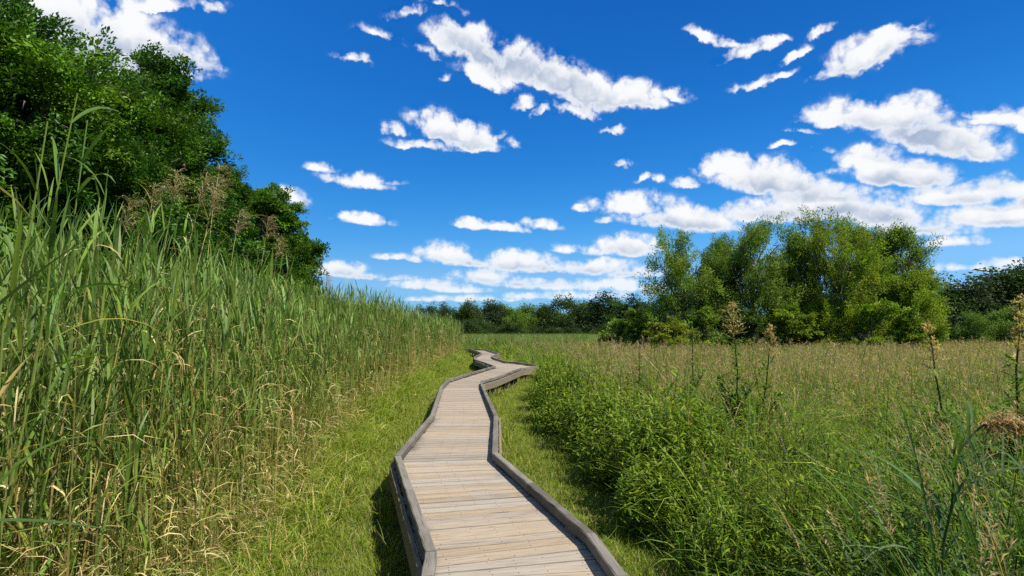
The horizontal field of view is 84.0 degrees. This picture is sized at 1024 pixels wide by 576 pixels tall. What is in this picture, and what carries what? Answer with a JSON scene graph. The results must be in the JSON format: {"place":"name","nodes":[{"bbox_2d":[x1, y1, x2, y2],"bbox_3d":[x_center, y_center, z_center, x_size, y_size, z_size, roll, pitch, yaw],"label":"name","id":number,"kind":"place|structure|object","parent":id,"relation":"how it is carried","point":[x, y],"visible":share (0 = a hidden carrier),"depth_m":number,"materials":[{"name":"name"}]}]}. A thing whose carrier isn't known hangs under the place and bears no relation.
{"place":"outdoors","nodes":[
{"label":"outdoors","id":0,"kind":"place"},
{"bbox_2d":[2,342,809,575],"bbox_3d":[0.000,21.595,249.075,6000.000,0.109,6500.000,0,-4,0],"label":"ground","id":1,"kind":"structure","parent":0,"point":[503,386],"depth_m":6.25,"materials":[{"name":"green plant"}]},
{"bbox_2d":[0,121,99,482],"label":"reed","id":2,"kind":"object","parent":1,"relation":"on","point":[15,254],"visible":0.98,"depth_m":2.27,"materials":[{"name":"green plant"}]},
{"bbox_2d":[0,234,113,530],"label":"reed","id":3,"kind":"object","parent":1,"relation":"on","point":[6,297],"visible":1,"depth_m":1.33,"materials":[{"name":"green plant"}]},
{"bbox_2d":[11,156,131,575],"bbox_3d":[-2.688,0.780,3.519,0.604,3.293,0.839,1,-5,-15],"label":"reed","id":4,"kind":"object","parent":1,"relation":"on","point":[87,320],"visible":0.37,"depth_m":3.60,"materials":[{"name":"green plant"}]},
{"bbox_2d":[0,93,158,554],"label":"reed","id":5,"kind":"object","parent":1,"relation":"on","point":[52,233],"visible":0.95,"depth_m":2.40,"materials":[{"name":"green plant"}]},
{"bbox_2d":[0,0,171,350],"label":"broadleaf tree","id":6,"kind":"object","parent":1,"relation":"on","point":[25,55],"visible":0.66,"depth_m":11.87,"materials":[{"name":"green plant"}]},
{"bbox_2d":[0,0,193,280],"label":"broadleaf tree","id":7,"kind":"object","parent":1,"relation":"on","point":[42,26],"visible":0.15,"depth_m":14.24,"materials":[{"name":"green plant"}]},
{"bbox_2d":[60,190,150,470],"bbox_3d":[-4.028,0.794,5.577,0.741,3.584,0.585,4,-6,-42],"label":"plumed reed","id":8,"kind":"object","parent":1,"relation":"on","point":[129,207],"visible":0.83,"depth_m":5.74,"materials":[{"name":"brown plant"}]},
{"bbox_2d":[8,14,212,318],"bbox_3d":[-12.630,-1.785,15.978,7.680,10.649,8.890,4,-6,-43],"label":"broadleaf tree","id":9,"kind":"object","parent":1,"relation":"on","point":[150,123],"visible":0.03,"depth_m":16.55,"materials":[{"name":"green plant"}]},
{"bbox_2d":[114,181,169,519],"bbox_3d":[-4.190,0.692,6.383,0.681,3.914,0.646,0,-4,0],"label":"plumed reed","id":10,"kind":"object","parent":1,"relation":"on","point":[152,199],"visible":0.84,"depth_m":6.54,"materials":[{"name":"brown plant"}]},
{"bbox_2d":[63,40,247,282],"bbox_3d":[-13.016,-2.193,18.777,7.689,11.905,7.792,3,-5,-33],"label":"broadleaf tree","id":11,"kind":"object","parent":1,"relation":"on","point":[157,62],"visible":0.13,"depth_m":19.10,"materials":[{"name":"green plant"}]},
{"bbox_2d":[145,168,210,394],"bbox_3d":[-4.040,0.626,6.527,0.759,4.068,0.695,0,-4,0],"label":"plumed reed","id":12,"kind":"object","parent":1,"relation":"on","point":[176,186],"visible":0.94,"depth_m":6.59,"materials":[{"name":"brown plant"}]},
{"bbox_2d":[154,172,220,462],"bbox_3d":[-4.042,0.617,6.997,0.980,4.158,0.403,-2,-5,21],"label":"plumed reed","id":13,"kind":"object","parent":1,"relation":"on","point":[203,188],"visible":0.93,"depth_m":7.01,"materials":[{"name":"brown plant"}]},
{"bbox_2d":[144,92,253,295],"bbox_3d":[-13.491,-2.225,21.670,7.056,12.417,7.289,3,-6,-38],"label":"broadleaf tree","id":14,"kind":"object","parent":1,"relation":"on","point":[216,226],"visible":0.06,"depth_m":22.29,"materials":[{"name":"green plant"}]},
{"bbox_2d":[174,185,227,431],"bbox_3d":[-4.012,0.698,7.250,0.802,4.036,0.508,-2,-5,29],"label":"plumed reed","id":15,"kind":"object","parent":1,"relation":"on","point":[212,206],"visible":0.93,"depth_m":7.34,"materials":[{"name":"brown plant"}]},
{"bbox_2d":[188,161,234,398],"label":"plumed reed","id":16,"kind":"object","parent":1,"relation":"on","point":[219,195],"visible":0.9,"depth_m":7.61,"materials":[{"name":"brown plant"}]},
{"bbox_2d":[0,117,470,575],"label":"reed bed","id":17,"kind":"object","parent":1,"relation":"on","point":[266,361],"visible":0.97,"depth_m":4.64,"materials":[{"name":"green plant"}]},
{"bbox_2d":[207,207,269,444],"bbox_3d":[-3.987,0.783,7.997,0.926,3.982,0.633,1,-5,-12],"label":"plumed reed","id":18,"kind":"object","parent":1,"relation":"on","point":[242,215],"visible":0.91,"depth_m":8.25,"materials":[{"name":"brown plant"}]},
{"bbox_2d":[197,128,282,289],"bbox_3d":[-13.815,-1.512,24.522,7.754,11.438,6.526,0,-4,0],"label":"broadleaf tree","id":19,"kind":"object","parent":1,"relation":"on","point":[244,195],"visible":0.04,"depth_m":25.26,"materials":[{"name":"green plant"}]},
{"bbox_2d":[261,213,282,273],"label":"plumed reed","id":20,"kind":"object","parent":1,"relation":"on","point":[267,234],"visible":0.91,"depth_m":9.43,"materials":[{"name":"brown plant"}]},
{"bbox_2d":[228,181,326,300],"bbox_3d":[-13.387,-0.581,29.961,6.950,10.430,6.692,0,-4,0],"label":"broadleaf tree","id":21,"kind":"object","parent":1,"relation":"on","point":[272,203],"visible":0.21,"depth_m":29.86,"materials":[{"name":"green plant"}]},
{"bbox_2d":[270,233,290,292],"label":"plumed reed","id":22,"kind":"object","parent":1,"relation":"on","point":[278,246],"visible":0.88,"depth_m":9.83,"materials":[{"name":"brown plant"}]},
{"bbox_2d":[277,218,333,300],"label":"broadleaf tree","id":23,"kind":"object","parent":1,"relation":"on","point":[318,249],"visible":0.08,"depth_m":34.13,"materials":[{"name":"green plant"}]},
{"bbox_2d":[413,302,439,318],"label":"woodland tree","id":24,"kind":"object","parent":1,"relation":"on","point":[429,308],"visible":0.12,"depth_m":164.51,"materials":[{"name":"green plant"}]},
{"bbox_2d":[433,301,451,319],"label":"woodland tree","id":25,"kind":"object","parent":1,"relation":"on","point":[442,306],"visible":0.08,"depth_m":159.34,"materials":[{"name":"green plant"}]},
{"bbox_2d":[437,305,456,320],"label":"woodland tree","id":26,"kind":"object","parent":1,"relation":"on","point":[453,310],"visible":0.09,"depth_m":157.86,"materials":[{"name":"green plant"}]},
{"bbox_2d":[443,303,477,333],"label":"woodland tree","id":27,"kind":"object","parent":1,"relation":"on","point":[456,315],"visible":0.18,"depth_m":147.84,"materials":[{"name":"green plant"}]},
{"bbox_2d":[454,298,496,333],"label":"woodland tree","id":28,"kind":"object","parent":1,"relation":"on","point":[475,313],"visible":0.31,"depth_m":148.78,"materials":[{"name":"green plant"}]},
{"bbox_2d":[460,317,496,334],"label":"woodland bush","id":29,"kind":"object","parent":1,"relation":"on","point":[475,326],"visible":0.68,"depth_m":135.04,"materials":[{"name":"green plant"}]},
{"bbox_2d":[478,299,503,332],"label":"woodland tree","id":30,"kind":"object","parent":1,"relation":"on","point":[493,316],"visible":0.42,"depth_m":150.87,"materials":[{"name":"green plant"}]},
{"bbox_2d":[484,298,512,332],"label":"woodland tree","id":31,"kind":"object","parent":1,"relation":"on","point":[499,308],"visible":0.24,"depth_m":151.67,"materials":[{"name":"green plant"}]},
{"bbox_2d":[487,326,511,334],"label":"woodland bush","id":32,"kind":"object","parent":1,"relation":"on","point":[499,330],"visible":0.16,"depth_m":132.19,"materials":[{"name":"green plant"}]},
{"bbox_2d":[490,303,516,325],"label":"woodland tree","id":33,"kind":"object","parent":1,"relation":"on","point":[506,308],"visible":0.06,"depth_m":156.50,"materials":[{"name":"green plant"}]},
{"bbox_2d":[389,348,627,575],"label":"boardwalk","id":34,"kind":"structure","parent":1,"relation":"on","point":[469,499],"depth_m":5.43,"materials":[{"name":"grey wood"}]},
{"bbox_2d":[493,320,535,334],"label":"woodland bush","id":35,"kind":"object","parent":1,"relation":"on","point":[514,327],"visible":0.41,"depth_m":129.96,"materials":[{"name":"green plant"}]},
{"bbox_2d":[502,306,530,332],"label":"woodland tree","id":36,"kind":"object","parent":1,"relation":"on","point":[516,317],"visible":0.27,"depth_m":139.04,"materials":[{"name":"green plant"}]},
{"bbox_2d":[514,303,547,328],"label":"woodland tree","id":37,"kind":"object","parent":1,"relation":"on","point":[526,309],"visible":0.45,"depth_m":147.66,"materials":[{"name":"green plant"}]},
{"bbox_2d":[527,326,549,334],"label":"woodland bush","id":38,"kind":"object","parent":1,"relation":"on","point":[538,330],"visible":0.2,"depth_m":134.36,"materials":[{"name":"green plant"}]},
{"bbox_2d":[530,303,552,325],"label":"woodland tree","id":39,"kind":"object","parent":1,"relation":"on","point":[543,313],"visible":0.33,"depth_m":149.55,"materials":[{"name":"green plant"}]},
{"bbox_2d":[526,369,572,409],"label":"leafy herb","id":40,"kind":"object","parent":1,"relation":"on","point":[536,393],"visible":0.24,"depth_m":15.29,"materials":[{"name":"green plant"}]},
{"bbox_2d":[530,357,571,382],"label":"leafy herb","id":41,"kind":"object","parent":1,"relation":"on","point":[543,370],"visible":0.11,"depth_m":20.66,"materials":[{"name":"green plant"}]},
{"bbox_2d":[541,325,563,334],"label":"woodland bush","id":42,"kind":"object","parent":1,"relation":"on","point":[552,330],"visible":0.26,"depth_m":134.10,"materials":[{"name":"green plant"}]},
{"bbox_2d":[536,303,568,332],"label":"woodland tree","id":43,"kind":"object","parent":1,"relation":"on","point":[553,316],"visible":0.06,"depth_m":153.90,"materials":[{"name":"green plant"}]},
{"bbox_2d":[530,341,579,395],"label":"leafy herb","id":44,"kind":"object","parent":1,"relation":"on","point":[549,362],"visible":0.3,"depth_m":17.89,"materials":[{"name":"green plant"}]},
{"bbox_2d":[527,352,591,421],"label":"leafy herb","id":45,"kind":"object","parent":1,"relation":"on","point":[547,391],"visible":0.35,"depth_m":13.22,"materials":[{"name":"green plant"}]},
{"bbox_2d":[531,293,599,334],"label":"woodland tree","id":46,"kind":"object","parent":1,"relation":"on","point":[561,320],"visible":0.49,"depth_m":143.11,"materials":[{"name":"green plant"}]},
{"bbox_2d":[536,377,597,437],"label":"leafy herb","id":47,"kind":"object","parent":1,"relation":"on","point":[548,412],"visible":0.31,"depth_m":11.66,"materials":[{"name":"green plant"}]},
{"bbox_2d":[564,326,585,334],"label":"woodland bush","id":48,"kind":"object","parent":1,"relation":"on","point":[575,329],"visible":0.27,"depth_m":130.88,"materials":[{"name":"green plant"}]},
{"bbox_2d":[548,362,627,453],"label":"leafy herb","id":49,"kind":"object","parent":1,"relation":"on","point":[571,434],"visible":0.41,"depth_m":10.37,"materials":[{"name":"green plant"}]},
{"bbox_2d":[564,290,622,333],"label":"woodland tree","id":50,"kind":"object","parent":1,"relation":"on","point":[594,306],"visible":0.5,"depth_m":139.64,"materials":[{"name":"green plant"}]},
{"bbox_2d":[559,343,629,415],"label":"leafy herb","id":51,"kind":"object","parent":1,"relation":"on","point":[586,375],"visible":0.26,"depth_m":12.84,"materials":[{"name":"green plant"}]},
{"bbox_2d":[591,324,619,333],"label":"woodland bush","id":52,"kind":"object","parent":1,"relation":"on","point":[600,330],"visible":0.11,"depth_m":131.72,"materials":[{"name":"green plant"}]},
{"bbox_2d":[461,333,758,347],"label":"reeds","id":53,"kind":"object","parent":1,"relation":"on","point":[486,338],"visible":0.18,"depth_m":66.90,"materials":[{"name":"green plant"}]},
{"bbox_2d":[594,295,632,328],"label":"woodland tree","id":54,"kind":"object","parent":1,"relation":"on","point":[617,304],"visible":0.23,"depth_m":138.97,"materials":[{"name":"green plant"}]},
{"bbox_2d":[570,395,663,490],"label":"leafy herb","id":55,"kind":"object","parent":1,"relation":"on","point":[612,432],"visible":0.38,"depth_m":8.08,"materials":[{"name":"green plant"}]},
{"bbox_2d":[568,374,669,472],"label":"leafy herb","id":56,"kind":"object","parent":1,"relation":"on","point":[608,406],"visible":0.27,"depth_m":9.08,"materials":[{"name":"green plant"}]},
{"bbox_2d":[598,318,640,346],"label":"shrub","id":57,"kind":"object","parent":1,"relation":"on","point":[616,323],"visible":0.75,"depth_m":61.36,"materials":[{"name":"green plant"}]},
{"bbox_2d":[589,379,669,432],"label":"leafy herb","id":58,"kind":"object","parent":1,"relation":"on","point":[621,404],"visible":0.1,"depth_m":9.98,"materials":[{"name":"green plant"}]},
{"bbox_2d":[624,343,649,400],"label":"tall weed","id":59,"kind":"object","parent":1,"relation":"on","point":[638,382],"visible":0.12,"depth_m":12.39,"materials":[{"name":"green plant"}]},
{"bbox_2d":[617,290,660,329],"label":"woodland tree","id":60,"kind":"object","parent":1,"relation":"on","point":[631,301],"visible":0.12,"depth_m":136.65,"materials":[{"name":"green plant"}]},
{"bbox_2d":[619,307,659,345],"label":"shrub","id":61,"kind":"object","parent":1,"relation":"on","point":[630,312],"visible":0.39,"depth_m":59.40,"materials":[{"name":"green plant"}]},
{"bbox_2d":[624,295,659,327],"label":"woodland tree","id":62,"kind":"object","parent":1,"relation":"on","point":[643,306],"visible":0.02,"depth_m":134.51,"materials":[{"name":"green plant"}]},
{"bbox_2d":[641,312,689,348],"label":"shrub","id":63,"kind":"object","parent":1,"relation":"on","point":[671,328],"visible":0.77,"depth_m":49.13,"materials":[{"name":"green plant"}]},
{"bbox_2d":[609,371,726,511],"bbox_3d":[1.941,1.877,7.051,1.454,1.692,1.547,-2,-5,20],"label":"leafy herb","id":64,"kind":"object","parent":1,"relation":"on","point":[634,446],"visible":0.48,"depth_m":6.90,"materials":[{"name":"green plant"}]},
{"bbox_2d":[610,447,735,546],"bbox_3d":[1.748,2.194,6.130,1.327,0.926,1.407,2,-5,-20],"label":"leafy herb","id":65,"kind":"object","parent":1,"relation":"on","point":[635,498],"visible":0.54,"depth_m":5.99,"materials":[{"name":"green plant"}]},
{"bbox_2d":[623,387,739,479],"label":"leafy herb","id":66,"kind":"object","parent":1,"relation":"on","point":[681,427],"visible":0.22,"depth_m":7.38,"materials":[{"name":"green plant"}]},
{"bbox_2d":[632,225,736,347],"bbox_3d":[16.841,0.151,55.835,10.169,12.991,9.129,-2,-5,22],"label":"willow tree","id":67,"kind":"object","parent":1,"relation":"on","point":[696,293],"visible":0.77,"depth_m":54.69,"materials":[{"name":"green plant"}]},
{"bbox_2d":[630,366,746,450],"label":"leafy herb","id":68,"kind":"object","parent":1,"relation":"on","point":[654,392],"visible":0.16,"depth_m":8.44,"materials":[{"name":"green plant"}]},
{"bbox_2d":[677,326,715,412],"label":"tall weed","id":69,"kind":"object","parent":1,"relation":"on","point":[693,364],"visible":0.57,"depth_m":10.94,"materials":[{"name":"green plant"}]},
{"bbox_2d":[681,305,736,350],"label":"shrub","id":70,"kind":"object","parent":1,"relation":"on","point":[704,315],"visible":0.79,"depth_m":51.19,"materials":[{"name":"green plant"}]},
{"bbox_2d":[697,231,755,347],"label":"willow tree","id":71,"kind":"object","parent":1,"relation":"on","point":[718,243],"visible":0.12,"depth_m":57.01,"materials":[{"name":"green plant"}]},
{"bbox_2d":[702,301,765,436],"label":"tall weed","id":72,"kind":"object","parent":1,"relation":"on","point":[724,388],"visible":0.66,"depth_m":8.33,"materials":[{"name":"green plant"}]},
{"bbox_2d":[461,332,1023,575],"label":"meadow grass","id":73,"kind":"structure","parent":1,"relation":"on","point":[830,386],"depth_m":6.64,"materials":[{"name":"green plant"}]},
{"bbox_2d":[699,211,811,346],"bbox_3d":[23.226,-0.437,55.181,10.215,14.068,10.596,0,-4,0],"label":"willow tree","id":74,"kind":"object","parent":1,"relation":"on","point":[764,296],"visible":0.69,"depth_m":53.36,"materials":[{"name":"green plant"}]},
{"bbox_2d":[723,308,790,350],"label":"shrub","id":75,"kind":"object","parent":1,"relation":"on","point":[752,319],"visible":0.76,"depth_m":50.12,"materials":[{"name":"green plant"}]},
{"bbox_2d":[739,323,796,436],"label":"tall weed","id":76,"kind":"object","parent":1,"relation":"on","point":[780,393],"visible":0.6,"depth_m":8.43,"materials":[{"name":"green plant"}]},
{"bbox_2d":[758,226,835,345],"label":"willow tree","id":77,"kind":"object","parent":1,"relation":"on","point":[796,255],"visible":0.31,"depth_m":55.96,"materials":[{"name":"green plant"}]},
{"bbox_2d":[769,301,841,350],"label":"shrub","id":78,"kind":"object","parent":1,"relation":"on","point":[797,325],"visible":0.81,"depth_m":49.87,"materials":[{"name":"green plant"}]},
{"bbox_2d":[787,204,907,348],"bbox_3d":[31.154,-0.585,53.574,10.305,14.105,9.877,-2,-5,29],"label":"willow tree","id":79,"kind":"object","parent":1,"relation":"on","point":[853,286],"visible":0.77,"depth_m":52.15,"materials":[{"name":"green plant"}]},
{"bbox_2d":[822,212,891,336],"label":"willow tree","id":80,"kind":"object","parent":1,"relation":"on","point":[851,224],"visible":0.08,"depth_m":57.20,"materials":[{"name":"green plant"}]},
{"bbox_2d":[840,297,907,349],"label":"shrub","id":81,"kind":"object","parent":1,"relation":"on","point":[885,309],"visible":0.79,"depth_m":49.09,"materials":[{"name":"green plant"}]},
{"bbox_2d":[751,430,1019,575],"bbox_3d":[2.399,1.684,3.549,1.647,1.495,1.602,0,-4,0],"label":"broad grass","id":82,"kind":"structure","parent":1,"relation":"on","point":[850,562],"depth_m":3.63,"materials":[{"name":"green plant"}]},
{"bbox_2d":[748,395,1023,575],"bbox_3d":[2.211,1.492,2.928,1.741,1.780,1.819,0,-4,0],"label":"broad grass","id":83,"kind":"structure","parent":1,"relation":"on","point":[983,571],"depth_m":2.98,"materials":[{"name":"green plant"}]},
{"bbox_2d":[890,304,928,347],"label":"shrub","id":84,"kind":"object","parent":1,"relation":"on","point":[909,322],"visible":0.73,"depth_m":48.75,"materials":[{"name":"green plant"}]},
{"bbox_2d":[866,218,954,325],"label":"willow tree","id":85,"kind":"object","parent":1,"relation":"on","point":[898,238],"visible":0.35,"depth_m":54.65,"materials":[{"name":"green plant"}]},
{"bbox_2d":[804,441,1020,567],"bbox_3d":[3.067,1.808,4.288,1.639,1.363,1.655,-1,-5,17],"label":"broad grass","id":86,"kind":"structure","parent":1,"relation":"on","point":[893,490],"depth_m":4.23,"materials":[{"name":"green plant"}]},
{"bbox_2d":[879,262,954,350],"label":"shrub","id":87,"kind":"object","parent":1,"relation":"on","point":[910,294],"visible":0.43,"depth_m":52.72,"materials":[{"name":"green plant"}]},
{"bbox_2d":[814,402,1023,575],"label":"nodding grass","id":88,"kind":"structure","parent":1,"relation":"on","point":[1015,424],"depth_m":3.04,"materials":[{"name":"green plant"}]},
{"bbox_2d":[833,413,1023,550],"bbox_3d":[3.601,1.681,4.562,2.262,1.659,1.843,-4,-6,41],"label":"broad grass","id":89,"kind":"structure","parent":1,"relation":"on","point":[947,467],"depth_m":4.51,"materials":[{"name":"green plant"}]},
{"bbox_2d":[904,319,973,454],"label":"tall weed","id":90,"kind":"object","parent":1,"relation":"on","point":[931,349],"visible":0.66,"depth_m":6.60,"materials":[{"name":"green plant"}]},
{"bbox_2d":[873,369,1023,497],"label":"broad grass","id":91,"kind":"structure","parent":1,"relation":"on","point":[966,427],"depth_m":5.51,"materials":[{"name":"green plant"}]},
{"bbox_2d":[936,272,988,345],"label":"woodland tree","id":92,"kind":"object","parent":1,"relation":"on","point":[959,299],"visible":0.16,"depth_m":89.19,"materials":[{"name":"green plant"}]},
{"bbox_2d":[947,309,998,345],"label":"bush","id":93,"kind":"object","parent":1,"relation":"on","point":[976,324],"visible":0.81,"depth_m":76.95,"materials":[{"name":"green plant"}]},
{"bbox_2d":[941,272,1017,341],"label":"woodland tree","id":94,"kind":"object","parent":1,"relation":"on","point":[994,304],"visible":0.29,"depth_m":87.91,"materials":[{"name":"green plant"}]},
{"bbox_2d":[947,268,1020,344],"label":"woodland tree","id":95,"kind":"object","parent":1,"relation":"on","point":[983,285],"visible":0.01,"depth_m":93.66,"materials":[{"name":"green plant"}]},
{"bbox_2d":[949,263,1023,338],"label":"woodland tree","id":96,"kind":"object","parent":1,"relation":"on","point":[993,279],"visible":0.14,"depth_m":89.79,"materials":[{"name":"green plant"}]},
{"bbox_2d":[957,298,1023,490],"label":"tall weed","id":97,"kind":"object","parent":1,"relation":"on","point":[1018,325],"visible":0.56,"depth_m":5.14,"materials":[{"name":"green plant"}]},
{"bbox_2d":[971,305,1023,343],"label":"bush","id":98,"kind":"object","parent":1,"relation":"on","point":[1001,318],"visible":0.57,"depth_m":79.25,"materials":[{"name":"green plant"}]},
{"bbox_2d":[976,293,1023,473],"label":"tall weed","id":99,"kind":"object","parent":1,"relation":"on","point":[1019,370],"visible":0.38,"depth_m":5.66,"materials":[{"name":"green plant"}]},
{"bbox_2d":[983,257,1023,340],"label":"woodland tree","id":100,"kind":"object","parent":1,"relation":"on","point":[1014,280],"visible":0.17,"depth_m":88.69,"materials":[{"name":"green plant"}]},
{"bbox_2d":[998,259,1023,321],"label":"woodland tree","id":101,"kind":"object","parent":1,"relation":"on","point":[1017,270],"visible":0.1,"depth_m":90.89,"materials":[{"name":"green plant"}]},
{"bbox_2d":[4,0,1023,328],"label":"sky","id":102,"kind":"structure","parent":0,"point":[514,153],"materials":[{"name":"blue"}]},
{"bbox_2d":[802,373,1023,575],"bbox_3d":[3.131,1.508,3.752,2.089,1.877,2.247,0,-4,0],"label":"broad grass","id":103,"kind":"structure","parent":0,"point":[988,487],"depth_m":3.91,"materials":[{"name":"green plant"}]},
{"bbox_2d":[835,362,1023,556],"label":"broad grass","id":104,"kind":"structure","parent":0,"point":[987,465],"depth_m":4.27,"materials":[{"name":"green plant"}]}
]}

